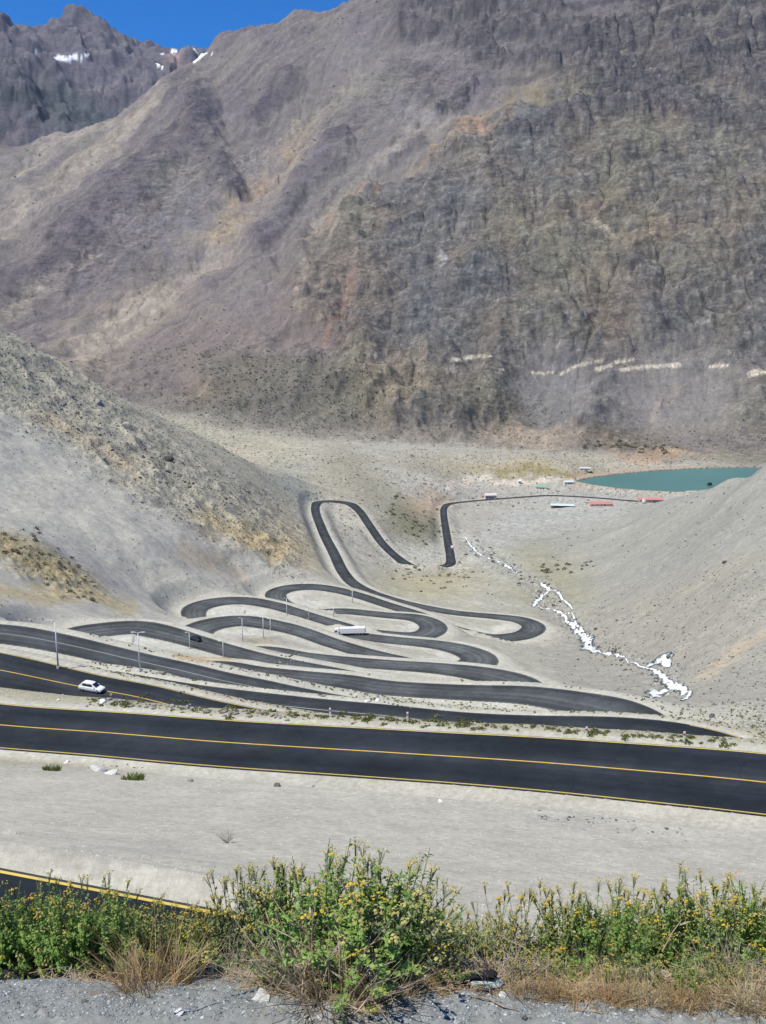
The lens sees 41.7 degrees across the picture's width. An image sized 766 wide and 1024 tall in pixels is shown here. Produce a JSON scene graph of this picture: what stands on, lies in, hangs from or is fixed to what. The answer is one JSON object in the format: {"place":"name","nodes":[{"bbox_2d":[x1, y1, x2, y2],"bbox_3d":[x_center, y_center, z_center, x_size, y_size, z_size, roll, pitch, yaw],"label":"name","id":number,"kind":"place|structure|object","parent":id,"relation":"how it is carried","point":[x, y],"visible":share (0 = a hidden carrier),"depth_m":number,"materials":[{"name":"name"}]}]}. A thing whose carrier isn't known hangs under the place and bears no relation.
{"place":"outdoors","nodes":[
{"label":"outdoors","id":0,"kind":"place"},
{"bbox_2d":[0,0,348,50],"label":"sky","id":1,"kind":"structure","parent":0,"point":[178,24],"materials":[{"name":"blue"}]},
{"bbox_2d":[0,0,765,1023],"bbox_3d":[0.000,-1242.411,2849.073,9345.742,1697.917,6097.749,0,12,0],"label":"ground","id":2,"kind":"structure","parent":0,"point":[70,76],"depth_m":1541.96,"materials":[{"name":"grey soil"}]},
{"bbox_2d":[1,957,49,979],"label":"dry grass","id":3,"kind":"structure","parent":2,"relation":"on","point":[23,969],"depth_m":22.90,"materials":[{"name":"plant"}]},
{"bbox_2d":[0,880,56,974],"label":"flowering plant","id":4,"kind":"object","parent":2,"relation":"on","point":[4,951],"visible":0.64,"depth_m":23.17,"materials":[{"name":"green plant"}]},
{"bbox_2d":[0,869,76,975],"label":"flowering plant","id":5,"kind":"object","parent":2,"relation":"on","point":[22,960],"visible":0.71,"depth_m":22.95,"materials":[{"name":"green plant"}]},
{"bbox_2d":[38,1008,47,1015],"bbox_3d":[-1.178,1.747,3.493,0.063,0.012,0.030,13,21,38],"label":"stone","id":6,"kind":"object","parent":2,"relation":"on","point":[41,1012],"visible":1,"depth_m":3.50,"materials":[{"name":"white stone"}]},
{"bbox_2d":[41,763,61,770],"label":"grass tuft","id":7,"kind":"object","parent":2,"relation":"on","point":[57,767],"visible":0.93,"depth_m":71.61,"materials":[{"name":"green plant"}]},
{"bbox_2d":[46,620,59,668],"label":"street lamp","id":8,"kind":"object","parent":2,"relation":"on","point":[58,666],"visible":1,"depth_m":114.79,"materials":[{"name":"metal"}]},
{"bbox_2d":[4,874,132,979],"bbox_3d":[-7.452,9.595,23.229,2.953,2.394,2.440,-11,17,-43],"label":"flowering plant","id":9,"kind":"object","parent":2,"relation":"on","point":[53,949],"visible":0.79,"depth_m":22.78,"materials":[{"name":"green plant"}]},
{"bbox_2d":[58,936,112,977],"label":"flowering plant","id":10,"kind":"object","parent":2,"relation":"on","point":[94,961],"visible":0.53,"depth_m":22.94,"materials":[{"name":"green plant"}]},
{"bbox_2d":[90,765,107,771],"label":"boulder","id":11,"kind":"object","parent":2,"relation":"on","point":[95,768],"visible":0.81,"depth_m":72.00,"materials":[{"name":"white stone"}]},
{"bbox_2d":[42,870,156,979],"bbox_3d":[-6.339,9.566,23.077,2.078,2.250,2.718,0,12,0],"label":"flowering plant","id":12,"kind":"object","parent":2,"relation":"on","point":[112,924],"visible":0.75,"depth_m":23.10,"materials":[{"name":"green plant"}]},
{"bbox_2d":[104,769,117,774],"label":"boulder","id":13,"kind":"object","parent":2,"relation":"on","point":[113,772],"visible":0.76,"depth_m":70.95,"materials":[{"name":"white stone"}]},
{"bbox_2d":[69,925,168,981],"bbox_3d":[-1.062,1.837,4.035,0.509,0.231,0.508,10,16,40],"label":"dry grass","id":14,"kind":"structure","parent":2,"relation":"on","point":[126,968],"depth_m":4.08,"materials":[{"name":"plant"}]},
{"bbox_2d":[121,771,145,780],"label":"grass tuft","id":15,"kind":"object","parent":2,"relation":"on","point":[135,776],"visible":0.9,"depth_m":68.74,"materials":[{"name":"green plant"}]},
{"bbox_2d":[131,632,144,671],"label":"street lamp","id":16,"kind":"object","parent":2,"relation":"on","point":[138,649],"visible":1,"depth_m":145.00,"materials":[{"name":"metal"}]},
{"bbox_2d":[42,899,243,1007],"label":"dry grass","id":17,"kind":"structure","parent":2,"relation":"on","point":[136,971],"depth_m":3.79,"materials":[{"name":"plant"}]},
{"bbox_2d":[90,888,202,973],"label":"flowering plant","id":18,"kind":"object","parent":2,"relation":"on","point":[146,920],"visible":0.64,"depth_m":23.45,"materials":[{"name":"green plant"}]},
{"bbox_2d":[130,898,217,966],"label":"flowering plant","id":19,"kind":"object","parent":2,"relation":"on","point":[183,943],"visible":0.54,"depth_m":23.73,"materials":[{"name":"green plant"}]},
{"bbox_2d":[174,1007,183,1016],"bbox_3d":[-0.705,1.728,3.467,0.038,0.011,0.035,-27,31,-30],"label":"stone","id":20,"kind":"object","parent":2,"relation":"on","point":[179,1011],"visible":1,"depth_m":3.46,"materials":[{"name":"white stone"}]},
{"bbox_2d":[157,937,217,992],"bbox_3d":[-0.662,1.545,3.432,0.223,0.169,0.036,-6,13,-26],"label":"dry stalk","id":21,"kind":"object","parent":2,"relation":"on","point":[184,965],"visible":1,"depth_m":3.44,"materials":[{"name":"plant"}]},
{"bbox_2d":[168,896,247,968],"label":"flowering plant","id":22,"kind":"object","parent":2,"relation":"on","point":[208,931],"visible":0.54,"depth_m":23.49,"materials":[{"name":"green plant"}]},
{"bbox_2d":[217,827,236,842],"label":"dry bush","id":23,"kind":"object","parent":2,"relation":"on","point":[227,839],"visible":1,"depth_m":41.13,"materials":[{"name":"grey plant"}]},
{"bbox_2d":[186,862,281,970],"bbox_3d":[-3.599,9.462,23.556,2.749,2.781,2.418,-10,15,-39],"label":"flowering plant","id":24,"kind":"object","parent":2,"relation":"on","point":[240,907],"visible":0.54,"depth_m":23.33,"materials":[{"name":"green plant"}]},
{"bbox_2d":[189,922,278,980],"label":"dry twigs","id":25,"kind":"object","parent":2,"relation":"on","point":[231,956],"visible":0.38,"depth_m":4.00,"materials":[{"name":"brown wood"}]},
{"bbox_2d":[211,862,303,966],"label":"flowering plant","id":26,"kind":"object","parent":2,"relation":"on","point":[259,916],"visible":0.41,"depth_m":22.79,"materials":[{"name":"green plant"}]},
{"bbox_2d":[252,987,269,1001],"bbox_3d":[-0.438,1.729,3.582,0.061,0.028,0.082,-19,26,-23],"label":"stone","id":27,"kind":"object","parent":2,"relation":"on","point":[261,996],"visible":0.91,"depth_m":3.57,"materials":[{"name":"white stone"}]},
{"bbox_2d":[240,945,308,988],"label":"flowering plant","id":28,"kind":"object","parent":2,"relation":"on","point":[269,967],"visible":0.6,"depth_m":3.70,"materials":[{"name":"green plant"}]},
{"bbox_2d":[227,928,327,1014],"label":"dry grass","id":29,"kind":"structure","parent":2,"relation":"on","point":[279,986],"depth_m":3.61,"materials":[{"name":"plant"}]},
{"bbox_2d":[228,862,349,965],"bbox_3d":[-1.961,9.436,23.515,2.863,2.886,3.465,-6,13,-24],"label":"flowering plant","id":30,"kind":"object","parent":2,"relation":"on","point":[254,913],"visible":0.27,"depth_m":23.08,"materials":[{"name":"green plant"}]},
{"bbox_2d":[256,911,330,963],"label":"dry stalk","id":31,"kind":"object","parent":2,"relation":"on","point":[292,938],"visible":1,"depth_m":3.54,"materials":[{"name":"plant"}]},
{"bbox_2d":[197,893,425,1023],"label":"dry twigs","id":32,"kind":"object","parent":2,"relation":"on","point":[324,978],"visible":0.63,"depth_m":3.54,"materials":[{"name":"brown wood"}]},
{"bbox_2d":[241,837,391,962],"bbox_3d":[-1.705,9.369,22.910,3.295,3.388,3.987,-8,14,-32],"label":"flowering plant","id":33,"kind":"object","parent":2,"relation":"on","point":[338,886],"visible":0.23,"depth_m":23.03,"materials":[{"name":"green plant"}]},
{"bbox_2d":[201,847,439,1023],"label":"flowering plant","id":34,"kind":"object","parent":2,"relation":"on","point":[364,928],"visible":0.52,"depth_m":3.69,"materials":[{"name":"green plant"}]},
{"bbox_2d":[217,904,428,1023],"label":"dry grass","id":35,"kind":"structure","parent":2,"relation":"on","point":[302,997],"depth_m":3.49,"materials":[{"name":"plant"}]},
{"bbox_2d":[342,927,411,960],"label":"dry stalk","id":36,"kind":"object","parent":35,"relation":"on","point":[373,943],"visible":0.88,"depth_m":3.53,"materials":[{"name":"plant"}]},
{"bbox_2d":[315,942,399,1011],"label":"flowering plant","id":37,"kind":"object","parent":2,"relation":"on","point":[345,977],"visible":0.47,"depth_m":3.55,"materials":[{"name":"green plant"}]},
{"bbox_2d":[287,935,466,1023],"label":"dry grass","id":38,"kind":"structure","parent":2,"relation":"on","point":[402,983],"depth_m":3.50,"materials":[{"name":"plant"}]},
{"bbox_2d":[0,328,765,724],"bbox_3d":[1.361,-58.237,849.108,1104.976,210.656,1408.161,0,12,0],"label":"scree stones","id":39,"kind":"object","parent":2,"relation":"on","point":[294,494],"visible":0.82,"depth_m":560.97,"materials":[{"name":"grey stone"}]},
{"bbox_2d":[0,0,765,467],"bbox_3d":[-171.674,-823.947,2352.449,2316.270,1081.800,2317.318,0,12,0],"label":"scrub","id":40,"kind":"object","parent":2,"relation":"on","point":[380,332],"visible":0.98,"depth_m":1582.55,"materials":[{"name":"green plant"}]},
{"bbox_2d":[0,331,765,697],"bbox_3d":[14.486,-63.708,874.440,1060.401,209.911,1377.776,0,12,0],"label":"scrub","id":41,"kind":"object","parent":2,"relation":"on","point":[408,515],"visible":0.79,"depth_m":597.37,"materials":[{"name":"green plant"}]},
{"bbox_2d":[1,583,765,963],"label":"roadside stones","id":42,"kind":"object","parent":2,"relation":"on","point":[359,795],"visible":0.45,"depth_m":78.10,"materials":[{"name":"grey stone"}]},
{"bbox_2d":[274,840,495,1015],"bbox_3d":[0.025,1.543,3.646,0.860,0.455,0.711,-3,12,-12],"label":"flowering plant","id":43,"kind":"object","parent":2,"relation":"on","point":[379,990],"visible":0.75,"depth_m":3.67,"materials":[{"name":"green plant"}]},
{"bbox_2d":[325,939,452,1022],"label":"dry twigs","id":44,"kind":"object","parent":2,"relation":"on","point":[420,981],"visible":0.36,"depth_m":3.53,"materials":[{"name":"brown wood"}]},
{"bbox_2d":[31,947,765,1021],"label":"plant litter","id":45,"kind":"object","parent":2,"relation":"on","point":[235,978],"visible":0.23,"depth_m":3.65,"materials":[{"name":"brown plant"}]},
{"bbox_2d":[383,939,427,995],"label":"flowering plant","id":46,"kind":"object","parent":2,"relation":"on","point":[400,954],"visible":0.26,"depth_m":3.61,"materials":[{"name":"green plant"}]},
{"bbox_2d":[321,860,496,985],"bbox_3d":[0.107,1.543,3.708,0.622,0.460,0.707,11,16,41],"label":"flowering plant","id":47,"kind":"object","parent":2,"relation":"on","point":[429,935],"visible":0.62,"depth_m":3.67,"materials":[{"name":"green plant"}]},
{"bbox_2d":[85,633,765,767],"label":"verge grass","id":48,"kind":"structure","parent":2,"relation":"on","point":[397,700],"depth_m":130.19,"materials":[{"name":"green plant"}]},
{"bbox_2d":[407,953,477,1000],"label":"dry grass","id":49,"kind":"structure","parent":2,"relation":"on","point":[433,982],"depth_m":3.59,"materials":[{"name":"plant"}]},
{"bbox_2d":[425,940,475,980],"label":"flowering plant","id":50,"kind":"object","parent":2,"relation":"on","point":[450,965],"visible":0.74,"depth_m":3.69,"materials":[{"name":"green plant"}]},
{"bbox_2d":[397,876,505,953],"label":"flowering plant","id":51,"kind":"object","parent":2,"relation":"on","point":[443,912],"visible":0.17,"depth_m":23.75,"materials":[{"name":"green plant"}]},
{"bbox_2d":[431,910,492,959],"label":"flowering plant","id":52,"kind":"object","parent":2,"relation":"on","point":[460,924],"visible":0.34,"depth_m":23.86,"materials":[{"name":"green plant"}]},
{"bbox_2d":[445,899,518,963],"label":"flowering plant","id":53,"kind":"object","parent":2,"relation":"on","point":[479,937],"visible":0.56,"depth_m":23.82,"materials":[{"name":"green plant"}]},
{"bbox_2d":[484,493,496,498],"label":"control hut","id":54,"kind":"object","parent":2,"relation":"on","point":[490,495],"visible":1,"depth_m":1102.28,"materials":[{"name":"metal"}]},
{"bbox_2d":[470,995,518,1010],"bbox_3d":[0.392,1.712,3.522,0.179,0.016,0.034,6,13,25],"label":"fallen stick","id":55,"kind":"object","parent":2,"relation":"on","point":[486,998],"visible":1,"depth_m":3.52,"materials":[{"name":"wood"}]},
{"bbox_2d":[432,922,564,1008],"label":"dry twigs","id":56,"kind":"object","parent":2,"relation":"on","point":[508,966],"visible":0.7,"depth_m":3.74,"materials":[{"name":"brown wood"}]},
{"bbox_2d":[481,882,527,952],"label":"flowering plant","id":57,"kind":"object","parent":2,"relation":"on","point":[497,898],"visible":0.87,"depth_m":24.00,"materials":[{"name":"green plant"}]},
{"bbox_2d":[481,903,532,966],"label":"flowering plant","id":58,"kind":"object","parent":2,"relation":"on","point":[496,923],"visible":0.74,"depth_m":23.85,"materials":[{"name":"green plant"}]},
{"bbox_2d":[483,944,542,986],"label":"flowering plant","id":59,"kind":"object","parent":2,"relation":"on","point":[517,966],"visible":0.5,"depth_m":3.77,"materials":[{"name":"green plant"}]},
{"bbox_2d":[501,932,544,963],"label":"dry stalk","id":60,"kind":"object","parent":2,"relation":"on","point":[543,962],"visible":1,"depth_m":3.49,"materials":[{"name":"plant"}]},
{"bbox_2d":[504,880,552,949],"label":"flowering plant","id":61,"kind":"object","parent":2,"relation":"on","point":[530,894],"visible":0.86,"depth_m":24.01,"materials":[{"name":"green plant"}]},
{"bbox_2d":[490,958,579,1017],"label":"dry grass","id":62,"kind":"structure","parent":2,"relation":"on","point":[532,987],"depth_m":3.60,"materials":[{"name":"plant"}]},
{"bbox_2d":[501,909,568,965],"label":"flowering plant","id":63,"kind":"object","parent":2,"relation":"on","point":[537,945],"visible":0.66,"depth_m":23.94,"materials":[{"name":"green plant"}]},
{"bbox_2d":[527,948,570,982],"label":"flowering plant","id":64,"kind":"object","parent":2,"relation":"on","point":[555,971],"visible":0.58,"depth_m":3.78,"materials":[{"name":"green plant"}]},
{"bbox_2d":[516,962,605,1011],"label":"dry grass","id":65,"kind":"structure","parent":2,"relation":"on","point":[559,992],"depth_m":3.60,"materials":[{"name":"plant"}]},
{"bbox_2d":[550,503,573,507],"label":"open shelter","id":66,"kind":"object","parent":2,"relation":"on","point":[559,505],"visible":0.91,"depth_m":1078.97,"materials":[{"name":"white metal"}]},
{"bbox_2d":[523,878,605,973],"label":"flowering plant","id":67,"kind":"object","parent":2,"relation":"on","point":[564,935],"visible":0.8,"depth_m":23.76,"materials":[{"name":"green plant"}]},
{"bbox_2d":[547,951,602,982],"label":"flowering plant","id":68,"kind":"object","parent":2,"relation":"on","point":[572,968],"visible":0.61,"depth_m":3.78,"materials":[{"name":"green plant"}]},
{"bbox_2d":[553,926,628,974],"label":"dry twigs","id":69,"kind":"object","parent":2,"relation":"on","point":[599,962],"visible":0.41,"depth_m":23.41,"materials":[{"name":"brown wood"}]},
{"bbox_2d":[537,890,650,969],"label":"flowering plant","id":70,"kind":"object","parent":2,"relation":"on","point":[579,919],"visible":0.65,"depth_m":23.70,"materials":[{"name":"green plant"}]},
{"bbox_2d":[587,501,613,506],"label":"depot","id":71,"kind":"structure","parent":2,"relation":"on","point":[600,503],"depth_m":1072.15,"materials":[{"name":"metal"}]},
{"bbox_2d":[555,956,649,1023],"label":"dry grass","id":72,"kind":"structure","parent":2,"relation":"on","point":[605,997],"depth_m":3.55,"materials":[{"name":"plant"}]},
{"bbox_2d":[553,876,669,971],"bbox_3d":[5.529,9.945,23.802,2.287,2.046,2.991,6,13,25],"label":"flowering plant","id":73,"kind":"object","parent":2,"relation":"on","point":[627,922],"visible":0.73,"depth_m":23.89,"materials":[{"name":"green plant"}]},
{"bbox_2d":[576,947,650,997],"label":"flowering plant","id":74,"kind":"object","parent":2,"relation":"on","point":[624,968],"visible":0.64,"depth_m":3.72,"materials":[{"name":"green plant"}]},
{"bbox_2d":[601,950,690,1019],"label":"dry grass","id":75,"kind":"structure","parent":2,"relation":"on","point":[636,995],"depth_m":3.56,"materials":[{"name":"plant"}]},
{"bbox_2d":[594,872,700,968],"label":"flowering plant","id":76,"kind":"object","parent":2,"relation":"on","point":[661,944],"visible":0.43,"depth_m":26.78,"materials":[{"name":"green plant"}]},
{"bbox_2d":[638,497,663,501],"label":"depot","id":77,"kind":"structure","parent":2,"relation":"on","point":[651,499],"depth_m":1106.17,"materials":[{"name":"metal"}]},
{"bbox_2d":[621,954,686,991],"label":"flowering plant","id":78,"kind":"object","parent":2,"relation":"on","point":[658,973],"visible":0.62,"depth_m":3.70,"materials":[{"name":"green plant"}]},
{"bbox_2d":[609,897,716,973],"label":"flowering plant","id":79,"kind":"object","parent":2,"relation":"on","point":[668,949],"visible":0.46,"depth_m":26.78,"materials":[{"name":"green plant"}]},
{"bbox_2d":[624,959,727,1023],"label":"dry grass","id":80,"kind":"structure","parent":2,"relation":"on","point":[671,1001],"depth_m":3.54,"materials":[{"name":"plant"}]},
{"bbox_2d":[661,919,690,951],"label":"dry stalk","id":81,"kind":"object","parent":2,"relation":"on","point":[685,922],"visible":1,"depth_m":3.48,"materials":[{"name":"plant"}]},
{"bbox_2d":[660,949,716,993],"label":"flowering plant","id":82,"kind":"object","parent":2,"relation":"on","point":[690,971],"visible":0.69,"depth_m":3.66,"materials":[{"name":"green plant"}]},
{"bbox_2d":[633,861,765,970],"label":"flowering plant","id":83,"kind":"object","parent":2,"relation":"on","point":[680,892],"visible":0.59,"depth_m":26.97,"materials":[{"name":"green plant"}]},
{"bbox_2d":[677,877,733,951],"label":"dry stalk","id":84,"kind":"object","parent":2,"relation":"on","point":[707,915],"visible":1,"depth_m":3.51,"materials":[{"name":"plant"}]},
{"bbox_2d":[654,962,762,1021],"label":"dry grass","id":85,"kind":"structure","parent":2,"relation":"on","point":[712,1006],"depth_m":3.52,"materials":[{"name":"plant"}]},
{"bbox_2d":[657,868,765,969],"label":"flowering plant","id":86,"kind":"object","parent":2,"relation":"on","point":[715,904],"visible":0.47,"depth_m":27.44,"materials":[{"name":"green plant"}]},
{"bbox_2d":[668,924,765,993],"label":"dry twigs","id":87,"kind":"object","parent":2,"relation":"on","point":[730,960],"visible":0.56,"depth_m":3.77,"materials":[{"name":"brown wood"}]},
{"bbox_2d":[676,949,765,1023],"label":"dry grass","id":88,"kind":"structure","parent":2,"relation":"on","point":[750,996],"depth_m":3.49,"materials":[{"name":"plant"}]},
{"bbox_2d":[679,873,765,969],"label":"flowering plant","id":89,"kind":"object","parent":2,"relation":"on","point":[751,906],"visible":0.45,"depth_m":27.45,"materials":[{"name":"green plant"}]},
{"bbox_2d":[700,947,763,988],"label":"flowering plant","id":90,"kind":"object","parent":2,"relation":"on","point":[724,970],"visible":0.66,"depth_m":3.65,"materials":[{"name":"green plant"}]},
{"bbox_2d":[728,868,740,919],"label":"dry stalk","id":91,"kind":"object","parent":2,"relation":"on","point":[736,872],"visible":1,"depth_m":3.62,"materials":[{"name":"plant"}]},
{"bbox_2d":[717,872,765,966],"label":"flowering plant","id":92,"kind":"object","parent":2,"relation":"on","point":[750,922],"visible":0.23,"depth_m":28.21,"materials":[{"name":"green plant"}]},
{"bbox_2d":[0,495,765,981],"bbox_3d":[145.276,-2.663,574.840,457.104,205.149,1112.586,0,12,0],"label":"road","id":93,"kind":"structure","parent":0,"point":[638,783],"depth_m":88.95,"materials":[{"name":"black asphalt"}]},
{"bbox_2d":[78,680,104,693],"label":"hatchback car","id":94,"kind":"object","parent":93,"relation":"on","point":[91,686],"visible":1,"depth_m":109.60,"materials":[{"name":"white paint"}]},
{"bbox_2d":[188,635,201,641],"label":"saloon car","id":95,"kind":"object","parent":93,"relation":"on","point":[196,638],"visible":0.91,"depth_m":246.76,"materials":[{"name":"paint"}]},
{"bbox_2d":[1,633,419,719],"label":"line","id":96,"kind":"object","parent":93,"relation":"on","point":[205,676],"visible":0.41,"depth_m":165.75,"materials":[{"name":"paint"}]},
{"bbox_2d":[334,626,365,634],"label":"articulated truck","id":97,"kind":"object","parent":93,"relation":"on","point":[359,630],"visible":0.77,"depth_m":337.82,"materials":[{"name":"white paint"}]},
{"bbox_2d":[0,653,765,921],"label":"edge line","id":98,"kind":"object","parent":93,"relation":"on","point":[79,886],"visible":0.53,"depth_m":68.74,"materials":[{"name":"yellow paint"}]},
{"bbox_2d":[0,670,765,782],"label":"line","id":99,"kind":"object","parent":93,"relation":"on","point":[357,750],"visible":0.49,"depth_m":80.17,"materials":[{"name":"yellow paint"}]},
{"bbox_2d":[4,704,765,753],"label":"edge line","id":100,"kind":"object","parent":93,"relation":"on","point":[413,730],"visible":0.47,"depth_m":83.53,"materials":[{"name":"yellow paint"}]},
{"bbox_2d":[0,977,765,1023],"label":"gravel","id":101,"kind":"structure","parent":0,"point":[187,1009],"depth_m":3.51,"materials":[{"name":"grey gravel"}]},
{"bbox_2d":[465,977,501,988],"bbox_3d":[0.360,1.715,3.678,0.155,0.046,0.090,-2,12,-8],"label":"broken slab","id":102,"kind":"object","parent":101,"relation":"on","point":[485,982],"depth_m":3.64,"materials":[{"name":"concrete"}]},
{"bbox_2d":[455,970,496,984],"bbox_3d":[0.337,1.695,3.661,0.155,0.034,0.048,-1,12,-7],"label":"rubber scrap","id":103,"kind":"object","parent":102,"relation":"on","point":[475,976],"visible":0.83,"depth_m":3.65,"materials":[{"name":"black rubber"}]},
{"bbox_2d":[465,538,692,700],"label":"stream","id":104,"kind":"structure","parent":0,"point":[682,689],"depth_m":353.46,"materials":[{"name":"white liquid"}]},
{"bbox_2d":[577,468,760,491],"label":"water","id":105,"kind":"structure","parent":0,"point":[685,480],"depth_m":1251.41,"materials":[{"name":"teal liquid"}]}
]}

